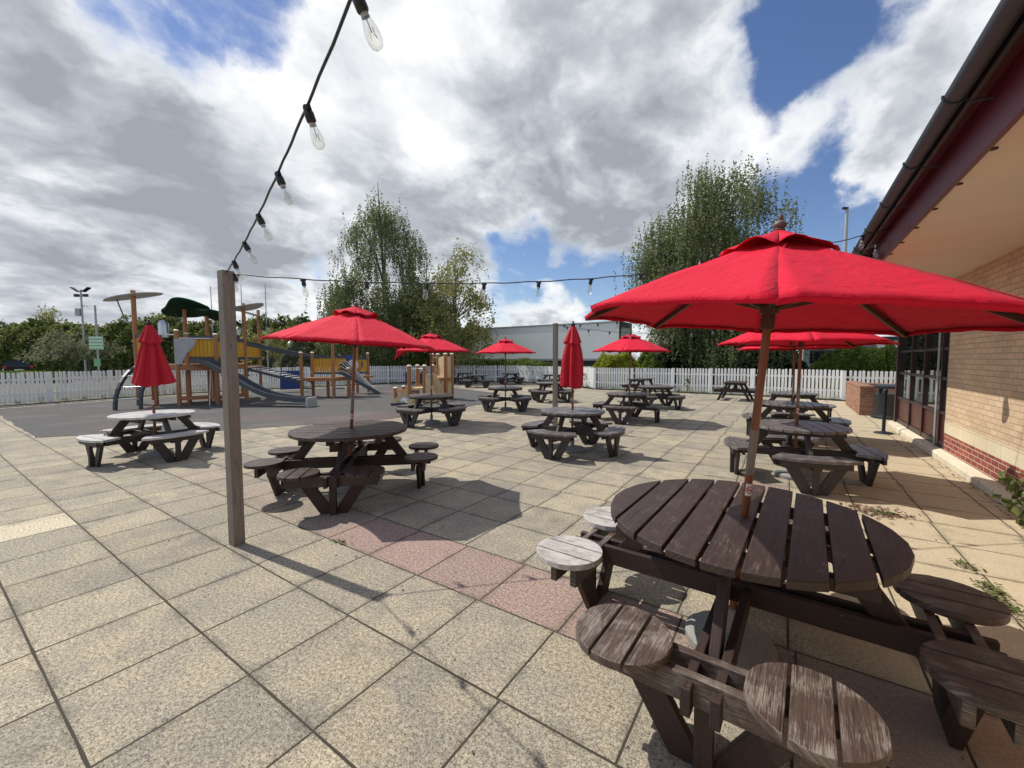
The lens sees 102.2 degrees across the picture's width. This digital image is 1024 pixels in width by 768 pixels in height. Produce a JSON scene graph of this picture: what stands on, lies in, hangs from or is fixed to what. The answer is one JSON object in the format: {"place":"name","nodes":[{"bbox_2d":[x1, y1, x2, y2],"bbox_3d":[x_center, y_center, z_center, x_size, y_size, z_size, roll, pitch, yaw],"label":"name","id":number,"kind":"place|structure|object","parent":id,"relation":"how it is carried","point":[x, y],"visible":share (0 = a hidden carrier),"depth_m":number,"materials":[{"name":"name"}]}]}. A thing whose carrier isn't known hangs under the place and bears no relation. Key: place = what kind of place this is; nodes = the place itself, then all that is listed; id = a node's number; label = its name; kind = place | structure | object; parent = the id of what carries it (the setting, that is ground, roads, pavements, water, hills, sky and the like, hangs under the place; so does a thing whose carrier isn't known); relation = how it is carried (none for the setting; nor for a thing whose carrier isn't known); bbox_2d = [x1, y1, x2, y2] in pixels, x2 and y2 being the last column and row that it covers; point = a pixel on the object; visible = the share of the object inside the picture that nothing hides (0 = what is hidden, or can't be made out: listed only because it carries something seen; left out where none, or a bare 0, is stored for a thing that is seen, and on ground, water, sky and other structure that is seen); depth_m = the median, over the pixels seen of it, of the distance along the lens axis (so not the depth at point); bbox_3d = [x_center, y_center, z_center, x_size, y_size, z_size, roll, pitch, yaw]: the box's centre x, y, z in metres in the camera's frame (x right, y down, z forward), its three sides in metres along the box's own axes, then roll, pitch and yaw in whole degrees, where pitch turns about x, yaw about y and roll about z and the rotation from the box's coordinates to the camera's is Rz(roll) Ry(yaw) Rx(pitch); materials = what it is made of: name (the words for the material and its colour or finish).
{"place":"outdoors","nodes":[
{"label":"outdoors","id":0,"kind":"place"},
{"bbox_2d":[0,360,845,404],"bbox_3d":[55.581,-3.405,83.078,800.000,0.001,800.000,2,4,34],"label":"ground","id":1,"kind":"structure","parent":0,"point":[114,385],"depth_m":22.72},
{"bbox_2d":[0,360,33,371],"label":"parked car","id":2,"kind":"object","parent":1,"relation":"on","point":[11,365],"visible":0.64,"depth_m":36.94,"materials":[{"name":"paint"}]},
{"bbox_2d":[0,370,71,382],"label":"hedge","id":3,"kind":"object","parent":1,"relation":"on","point":[20,371],"visible":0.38,"depth_m":30.22,"materials":[{"name":"green plant"}]},
{"bbox_2d":[31,303,66,322],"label":"pale tree","id":4,"kind":"object","parent":1,"relation":"on","point":[52,314],"visible":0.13,"depth_m":50.98,"materials":[{"name":"green plant"}]},
{"bbox_2d":[15,329,103,376],"bbox_3d":[-38.459,-2.606,35.559,4.983,4.428,5.407,2,4,34],"label":"tree","id":5,"kind":"object","parent":1,"relation":"on","point":[51,343],"visible":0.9,"depth_m":35.01,"materials":[{"name":"green plant"}]},
{"bbox_2d":[70,287,90,376],"bbox_3d":[-41.328,-4.973,39.846,1.750,8.637,0.350,0,3,0],"label":"floodlight pole","id":6,"kind":"object","parent":1,"relation":"on","point":[78,311],"visible":0.94,"depth_m":39.65,"materials":[{"name":"grey metal"}]},
{"bbox_2d":[56,327,126,373],"bbox_3d":[-37.659,-2.787,37.032,4.265,4.609,4.662,2,4,34],"label":"tree","id":7,"kind":"object","parent":1,"relation":"on","point":[116,350],"visible":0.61,"depth_m":36.72,"materials":[{"name":"green plant"}]},
{"bbox_2d":[89,305,103,381],"bbox_3d":[-30.042,-2.877,29.912,1.000,5.600,0.166,0,3,0],"label":"car park sign","id":8,"kind":"object","parent":1,"relation":"on","point":[96,343],"visible":0.91,"depth_m":29.84,"materials":[{"name":"green metal"}]},
{"bbox_2d":[210,286,212,335],"bbox_3d":[-25.988,-4.443,35.863,0.111,8.000,0.111,1,3,11],"label":"flag pole","id":9,"kind":"object","parent":1,"relation":"on","point":[211,308],"visible":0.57,"depth_m":35.71,"materials":[{"name":"grey metal"}]},
{"bbox_2d":[237,327,241,372],"bbox_3d":[-19.795,-2.124,29.980,0.540,4.050,0.468,2,4,34],"label":"street lantern","id":10,"kind":"object","parent":1,"relation":"on","point":[239,329],"visible":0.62,"depth_m":29.84,"materials":[{"name":"white plastic"}]},
{"bbox_2d":[0,312,483,375],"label":"hedgerow","id":11,"kind":"object","parent":1,"relation":"on","point":[13,338],"visible":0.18,"depth_m":43.77,"materials":[{"name":"green plant"}]},
{"bbox_2d":[238,320,287,366],"bbox_3d":[-23.458,-3.432,39.690,5.935,5.527,5.109,2,4,34],"label":"pale tree","id":12,"kind":"object","parent":1,"relation":"on","point":[272,343],"visible":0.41,"depth_m":39.06,"materials":[{"name":"green plant"}]},
{"bbox_2d":[265,286,268,366],"bbox_3d":[-21.276,-4.552,35.856,0.111,8.200,0.111,-2,4,-34],"label":"flag pole","id":13,"kind":"object","parent":1,"relation":"on","point":[266,329],"visible":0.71,"depth_m":35.80,"materials":[{"name":"grey metal"}]},
{"bbox_2d":[269,341,335,382],"bbox_3d":[-15.072,-1.813,29.968,3.334,3.530,4.654,6,7,62],"label":"dark shrub","id":14,"kind":"object","parent":1,"relation":"on","point":[305,347],"visible":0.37,"depth_m":29.08,"materials":[{"name":"green plant"}]},
{"bbox_2d":[304,182,460,376],"bbox_3d":[-9.882,-7.971,32.288,11.295,15.504,10.999,2,4,34],"label":"birch tree","id":15,"kind":"object","parent":1,"relation":"on","point":[387,310],"visible":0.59,"depth_m":30.35,"materials":[{"name":"green plant"}]},
{"bbox_2d":[371,352,460,382],"bbox_3d":[-7.162,-1.317,31.257,7.243,2.372,2.327,-1,4,-22],"label":"hedge","id":16,"kind":"object","parent":1,"relation":"on","point":[412,362],"visible":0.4,"depth_m":30.27,"materials":[{"name":"green plant"}]},
{"bbox_2d":[0,381,845,406],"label":"soil border","id":17,"kind":"object","parent":1,"relation":"on","point":[355,384],"visible":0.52,"depth_m":18.98,"materials":[{"name":"brown soil"}]},
{"bbox_2d":[0,367,307,404],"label":"picket fence","id":18,"kind":"object","parent":17,"relation":"on","point":[50,393],"visible":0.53,"depth_m":17.01,"materials":[{"name":"white paint"}]},
{"bbox_2d":[15,379,837,403],"bbox_3d":[-0.727,0.110,22.154,35.029,0.444,16.556,0,3,2],"label":"fence","id":19,"kind":"object","parent":17,"relation":"on","point":[456,380],"visible":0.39,"depth_m":19.78,"materials":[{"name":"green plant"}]},
{"bbox_2d":[308,365,593,387],"bbox_3d":[-3.464,-0.588,27.388,17.198,1.234,6.880,0,3,7],"label":"picket fence","id":20,"kind":"object","parent":17,"relation":"on","point":[588,380],"visible":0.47,"depth_m":28.80,"materials":[{"name":"white paint"}]},
{"bbox_2d":[594,367,895,399],"bbox_3d":[10.822,-0.079,18.393,15.515,1.240,0.628,3,4,38],"label":"picket fence","id":21,"kind":"object","parent":17,"relation":"on","point":[752,375],"visible":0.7,"depth_m":18.92,"materials":[{"name":"white paint"}]},
{"bbox_2d":[391,270,460,360],"bbox_3d":[-7.415,-5.201,34.884,6.300,9.575,6.542,2,4,34],"label":"birch tree","id":22,"kind":"object","parent":1,"relation":"on","point":[416,286],"visible":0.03,"depth_m":33.38,"materials":[{"name":"green plant"}]},
{"bbox_2d":[398,238,503,380],"bbox_3d":[-4.590,-5.470,30.646,8.249,10.604,8.209,2,4,34],"label":"leaved tree","id":23,"kind":"object","parent":1,"relation":"on","point":[477,333],"visible":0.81,"depth_m":29.19,"materials":[{"name":"green plant"}]},
{"bbox_2d":[467,357,552,382],"bbox_3d":[0.122,-1.115,30.983,7.475,1.857,2.069,2,4,28],"label":"hedge","id":24,"kind":"object","parent":1,"relation":"on","point":[523,361],"visible":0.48,"depth_m":31.32,"materials":[{"name":"green plant"}]},
{"bbox_2d":[469,321,631,373],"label":"industrial building","id":25,"kind":"structure","parent":1,"relation":"on","point":[538,339],"depth_m":31.47,"materials":[{"name":"grey metal"}]},
{"bbox_2d":[591,352,647,387],"bbox_3d":[6.151,-0.924,24.478,3.940,2.261,2.148,0,3,-4],"label":"yellow hedge","id":26,"kind":"object","parent":1,"relation":"on","point":[615,361],"visible":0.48,"depth_m":23.96,"materials":[{"name":"green plant"}]},
{"bbox_2d":[637,352,664,382],"bbox_3d":[8.361,-1.234,25.232,2.097,2.779,1.757,2,4,34],"label":"green hedge","id":27,"kind":"object","parent":1,"relation":"on","point":[650,360],"visible":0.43,"depth_m":24.73,"materials":[{"name":"green plant"}]},
{"bbox_2d":[613,150,815,381],"bbox_3d":[12.841,-7.071,26.510,11.364,14.233,11.490,2,4,34],"label":"weeping birch tree","id":28,"kind":"object","parent":1,"relation":"on","point":[708,220],"visible":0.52,"depth_m":24.10,"materials":[{"name":"green plant"}]},
{"bbox_2d":[657,329,807,385],"bbox_3d":[13.994,-2.701,26.985,9.782,5.565,4.589,1,4,22],"label":"evergreen hedge","id":29,"kind":"object","parent":1,"relation":"on","point":[675,363],"visible":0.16,"depth_m":25.97,"materials":[{"name":"green plant"}]},
{"bbox_2d":[803,344,896,388],"bbox_3d":[19.786,-1.088,23.377,6.254,2.702,3.020,0,3,9],"label":"clipped hedge","id":30,"kind":"object","parent":1,"relation":"on","point":[866,359],"visible":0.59,"depth_m":22.66,"materials":[{"name":"green plant"}]},
{"bbox_2d":[0,0,999,359],"label":"sky","id":31,"kind":"structure","parent":0,"point":[142,142],"materials":[{"name":"white"}]},
{"bbox_2d":[0,382,1023,767],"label":"paving","id":32,"kind":"structure","parent":0,"point":[442,634],"depth_m":2.82,"materials":[{"name":"grey concrete"}]},
{"bbox_2d":[76,409,219,466],"bbox_3d":[-6.176,0.875,7.143,1.860,0.743,1.860,2,4,29],"label":"round picnic table","id":33,"kind":"object","parent":32,"relation":"on","point":[146,436],"visible":1,"depth_m":6.85,"materials":[{"name":"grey wood"}]},
{"bbox_2d":[131,319,175,458],"bbox_3d":[-6.176,0.071,7.071,0.593,2.355,0.626,1,4,12],"label":"closed umbrella","id":34,"kind":"object","parent":32,"relation":"on","point":[152,368],"visible":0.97,"depth_m":6.95,"materials":[{"name":"red fabric"}]},
{"bbox_2d":[0,384,454,407],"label":"kerb","id":35,"kind":"structure","parent":32,"relation":"on","point":[159,396],"depth_m":17.12,"materials":[{"name":"concrete"}]},
{"bbox_2d":[217,269,244,546],"bbox_3d":[-2.485,0.231,3.661,0.096,2.430,0.096,2,4,31],"label":"timber post","id":36,"kind":"object","parent":32,"relation":"on","point":[230,396],"visible":0.98,"depth_m":3.63,"materials":[{"name":"brown wood"}]},
{"bbox_2d":[226,0,380,280],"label":"string lights","id":37,"kind":"object","parent":36,"relation":"attached to","point":[361,8],"visible":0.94,"depth_m":1.60,"materials":[{"name":"black plastic"},{"name":"clear glass"},{"name":"grey metal"}]},
{"bbox_2d":[0,385,492,436],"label":"play surface","id":38,"kind":"object","parent":32,"relation":"on","point":[90,418],"visible":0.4,"depth_m":13.32,"materials":[{"name":"rubber"}]},
{"bbox_2d":[103,290,379,409],"bbox_3d":[-9.900,-1.462,17.002,7.926,4.257,9.502,2,4,34],"label":"climbing frame","id":39,"kind":"object","parent":38,"relation":"on","point":[204,352],"visible":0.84,"depth_m":15.89,"materials":[{"name":"brown wood"}]},
{"bbox_2d":[390,353,453,405],"bbox_3d":[-3.639,-0.265,16.415,2.985,1.950,2.522,-2,4,-32],"label":"play unit","id":40,"kind":"object","parent":38,"relation":"on","point":[444,374],"visible":0.84,"depth_m":16.09,"materials":[{"name":"beige wood"}]},
{"bbox_2d":[243,420,438,514],"bbox_3d":[-2.060,0.956,5.295,2.200,0.787,2.200,-1,3,-9],"label":"round picnic table","id":41,"kind":"object","parent":32,"relation":"on","point":[359,469],"visible":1,"depth_m":4.95,"materials":[{"name":"brown wood"}]},
{"bbox_2d":[330,536,353,544],"bbox_3d":[-1.540,1.419,3.744,0.252,0.033,0.103,1,4,16],"label":"moss and weeds","id":42,"kind":"object","parent":32,"relation":"on","point":[342,541],"visible":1,"depth_m":3.74,"materials":[{"name":"green plant"}]},
{"bbox_2d":[260,300,435,492],"bbox_3d":[-2.000,0.148,5.300,1.918,2.426,1.922,0,3,-1],"label":"umbrella","id":43,"kind":"object","parent":32,"relation":"on","point":[355,326],"visible":0.94,"depth_m":4.80,"materials":[{"name":"fabric"}]},
{"bbox_2d":[395,393,466,427],"bbox_3d":[-2.092,0.651,10.744,1.860,0.743,1.860,2,4,34],"label":"round picnic table","id":44,"kind":"object","parent":32,"relation":"on","point":[417,408],"visible":0.98,"depth_m":10.33,"materials":[{"name":"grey wood"}]},
{"bbox_2d":[394,330,470,424],"bbox_3d":[-2.084,-0.182,10.688,1.922,2.418,1.922,1,4,19],"label":"umbrella","id":45,"kind":"object","parent":32,"relation":"on","point":[436,342],"visible":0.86,"depth_m":10.40,"materials":[{"name":"red fabric"}]},
{"bbox_2d":[454,373,478,383],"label":"round picnic table","id":46,"kind":"object","parent":32,"relation":"on","point":[461,378],"visible":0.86,"depth_m":27.69,"materials":[{"name":"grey wood"}]},
{"bbox_2d":[462,374,491,387],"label":"round picnic table","id":47,"kind":"object","parent":32,"relation":"on","point":[471,380],"visible":1,"depth_m":24.20,"materials":[{"name":"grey wood"}]},
{"bbox_2d":[477,386,532,411],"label":"round picnic table","id":48,"kind":"object","parent":32,"relation":"on","point":[494,397],"visible":1,"depth_m":13.18,"materials":[{"name":"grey wood"}]},
{"bbox_2d":[475,336,535,409],"bbox_3d":[-0.217,-0.360,13.585,1.922,2.416,1.922,2,4,36],"label":"umbrella","id":49,"kind":"object","parent":32,"relation":"on","point":[505,346],"visible":1,"depth_m":13.12,"materials":[{"name":"fabric"}]},
{"bbox_2d":[497,373,524,384],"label":"round picnic table","id":50,"kind":"object","parent":32,"relation":"on","point":[514,378],"visible":0.98,"depth_m":27.24,"materials":[{"name":"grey wood"}]},
{"bbox_2d":[61,416,1020,766],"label":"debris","id":51,"kind":"object","parent":32,"relation":"on","point":[401,538],"visible":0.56,"depth_m":2.98,"materials":[{"name":"brown plant"}]},
{"bbox_2d":[537,374,559,386],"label":"round picnic table","id":52,"kind":"object","parent":32,"relation":"on","point":[544,378],"visible":0.52,"depth_m":24.84,"materials":[{"name":"grey wood"}]},
{"bbox_2d":[528,382,574,402],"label":"round picnic table","id":53,"kind":"object","parent":32,"relation":"on","point":[536,393],"visible":0.83,"depth_m":15.94,"materials":[{"name":"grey wood"}]},
{"bbox_2d":[552,323,557,425],"bbox_3d":[1.012,-0.164,9.652,0.096,2.490,0.096,2,4,31],"label":"timber post","id":54,"kind":"object","parent":32,"relation":"on","point":[555,367],"visible":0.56,"depth_m":9.60,"materials":[{"name":"brown wood"}]},
{"bbox_2d":[560,325,712,336],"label":"string lights","id":55,"kind":"object","parent":54,"relation":"hanging from","point":[631,332],"visible":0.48,"depth_m":9.79,"materials":[{"name":"black plastic"}]},
{"bbox_2d":[560,321,585,453],"bbox_3d":[1.092,0.041,7.442,0.480,2.345,0.480,-2,4,-22],"label":"closed umbrella","id":56,"kind":"object","parent":32,"relation":"on","point":[571,373],"visible":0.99,"depth_m":7.32,"materials":[{"name":"red fabric"}]},
{"bbox_2d":[521,406,625,459],"bbox_3d":[1.094,0.840,7.490,1.860,0.743,1.860,2,4,34],"label":"round picnic table","id":57,"kind":"object","parent":32,"relation":"on","point":[539,431],"visible":1,"depth_m":7.13,"materials":[{"name":"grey wood"}]},
{"bbox_2d":[592,391,663,424],"bbox_3d":[3.123,0.614,11.202,1.860,0.743,1.860,2,4,28],"label":"round picnic table","id":58,"kind":"object","parent":32,"relation":"on","point":[634,408],"visible":0.98,"depth_m":10.81,"materials":[{"name":"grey wood"}]},
{"bbox_2d":[592,331,671,421],"bbox_3d":[3.172,-0.217,11.118,1.922,2.418,1.922,-3,5,-42],"label":"umbrella","id":59,"kind":"object","parent":32,"relation":"on","point":[632,343],"visible":0.95,"depth_m":10.66,"materials":[{"name":"fabric"}]},
{"bbox_2d":[619,378,660,392],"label":"picnic table","id":60,"kind":"object","parent":32,"relation":"on","point":[639,380],"visible":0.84,"depth_m":19.30,"materials":[{"name":"brown wood"}]},
{"bbox_2d":[632,385,685,409],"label":"round picnic table","id":61,"kind":"object","parent":32,"relation":"on","point":[670,396],"visible":0.73,"depth_m":13.73,"materials":[{"name":"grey wood"}]},
{"bbox_2d":[712,381,754,401],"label":"picnic table","id":62,"kind":"object","parent":32,"relation":"on","point":[725,389],"visible":0.97,"depth_m":16.48,"materials":[{"name":"brown wood"}]},
{"bbox_2d":[536,479,1023,767],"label":"round picnic table","id":63,"kind":"object","parent":32,"relation":"on","point":[975,674],"visible":0.98,"depth_m":1.82,"materials":[{"name":"brown wood"}]},
{"bbox_2d":[753,391,835,416],"bbox_3d":[7.614,0.606,11.207,1.860,0.743,1.860,3,4,38],"label":"round picnic table","id":64,"kind":"object","parent":32,"relation":"on","point":[811,396],"visible":0.37,"depth_m":10.89,"materials":[{"name":"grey wood"}]},
{"bbox_2d":[738,346,854,419],"bbox_3d":[5.771,-0.065,8.483,1.922,2.418,1.922,3,4,40],"label":"umbrella","id":65,"kind":"object","parent":32,"relation":"on","point":[751,348],"visible":0.33,"depth_m":8.47,"materials":[{"name":"fabric"}]},
{"bbox_2d":[742,400,851,435],"bbox_3d":[5.827,0.768,8.557,1.860,0.743,1.860,2,4,30],"label":"round picnic table","id":66,"kind":"object","parent":32,"relation":"on","point":[818,408],"visible":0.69,"depth_m":8.48,"materials":[{"name":"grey wood"}]},
{"bbox_2d":[584,215,1023,670],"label":"umbrella","id":67,"kind":"object","parent":32,"relation":"on","point":[779,279],"visible":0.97,"depth_m":1.94,"materials":[{"name":"red fabric"}]},
{"bbox_2d":[723,419,888,495],"bbox_3d":[3.990,0.939,5.761,1.860,0.743,1.860,1,4,22],"label":"round picnic table","id":68,"kind":"object","parent":32,"relation":"on","point":[841,462],"visible":0.97,"depth_m":5.40,"materials":[{"name":"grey wood"}]},
{"bbox_2d":[717,332,899,481],"bbox_3d":[3.997,0.103,5.754,1.922,2.419,1.922,0,3,5],"label":"umbrella","id":69,"kind":"object","parent":32,"relation":"on","point":[793,340],"visible":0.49,"depth_m":5.65,"materials":[{"name":"fabric"}]},
{"bbox_2d":[846,381,894,415],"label":"brick wall","id":70,"kind":"structure","parent":32,"relation":"on","point":[859,398],"depth_m":12.34,"materials":[{"name":"orange brick"}]},
{"bbox_2d":[870,384,894,419],"bbox_3d":[10.554,0.482,11.460,0.920,0.950,0.920,2,4,34],"label":"litter bin","id":71,"kind":"object","parent":32,"relation":"on","point":[878,406],"visible":0.57,"depth_m":11.37,"materials":[{"name":"plastic"}]},
{"bbox_2d":[873,389,893,434],"bbox_3d":[8.251,0.606,9.153,0.350,0.985,0.350,2,4,34],"label":"barrier post","id":72,"kind":"object","parent":32,"relation":"on","point":[885,392],"visible":1,"depth_m":9.13,"materials":[{"name":"plastic"}]},
{"bbox_2d":[838,500,929,523],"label":"dead leaves","id":73,"kind":"object","parent":32,"relation":"on","point":[874,514],"visible":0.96,"depth_m":4.47,"materials":[{"name":"brown plant"}]},
{"bbox_2d":[872,509,898,514],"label":"moss and weeds","id":74,"kind":"object","parent":32,"relation":"on","point":[882,512],"visible":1,"depth_m":4.41,"materials":[{"name":"green plant"}]},
{"bbox_2d":[852,0,1023,510],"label":"pub building","id":75,"kind":"structure","parent":32,"relation":"on","point":[951,205],"depth_m":4.67,"materials":[{"name":"brick"}]},
{"bbox_2d":[233,227,892,298],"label":"string lights","id":76,"kind":"object","parent":75,"relation":"attached to","point":[303,280],"visible":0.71,"depth_m":3.97,"materials":[{"name":"black plastic"},{"name":"clear glass"},{"name":"grey metal"}]},
{"bbox_2d":[557,240,885,329],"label":"string lights","id":77,"kind":"object","parent":75,"relation":"attached to","point":[876,247],"visible":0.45,"depth_m":5.25,"materials":[{"name":"black plastic"}]},
{"bbox_2d":[857,251,874,257],"bbox_3d":[4.762,-1.693,5.550,0.220,0.265,0.199,1,4,14],"label":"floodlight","id":78,"kind":"object","parent":75,"relation":"attached to","point":[867,255],"visible":0.32,"depth_m":5.50,"materials":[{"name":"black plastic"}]},
{"bbox_2d":[891,429,1019,519],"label":"dead leaves","id":79,"kind":"object","parent":32,"relation":"on","point":[964,482],"visible":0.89,"depth_m":5.29,"materials":[{"name":"brown plant"}]},
{"bbox_2d":[947,558,1023,625],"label":"moss and weeds","id":80,"kind":"object","parent":32,"relation":"on","point":[999,591],"visible":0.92,"depth_m":2.92,"materials":[{"name":"green plant"}]},
{"bbox_2d":[991,471,1023,528],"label":"weed","id":81,"kind":"object","parent":32,"relation":"on","point":[1012,507],"visible":1,"depth_m":3.76,"materials":[{"name":"green plant"}]},
{"bbox_2d":[684,373,690,392],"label":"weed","id":82,"kind":"object","parent":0,"point":[688,382],"visible":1,"depth_m":19.90,"materials":[{"name":"green plant"}]},
{"bbox_2d":[842,207,848,251],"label":"lamp column","id":83,"kind":"structure","parent":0,"point":[846,209],"depth_m":29.39,"materials":[{"name":"grey metal"}]},
{"bbox_2d":[802,336,897,366],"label":"industrial shed","id":84,"kind":"structure","parent":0,"point":[817,354],"depth_m":39.36,"materials":[{"name":"grey metal"}]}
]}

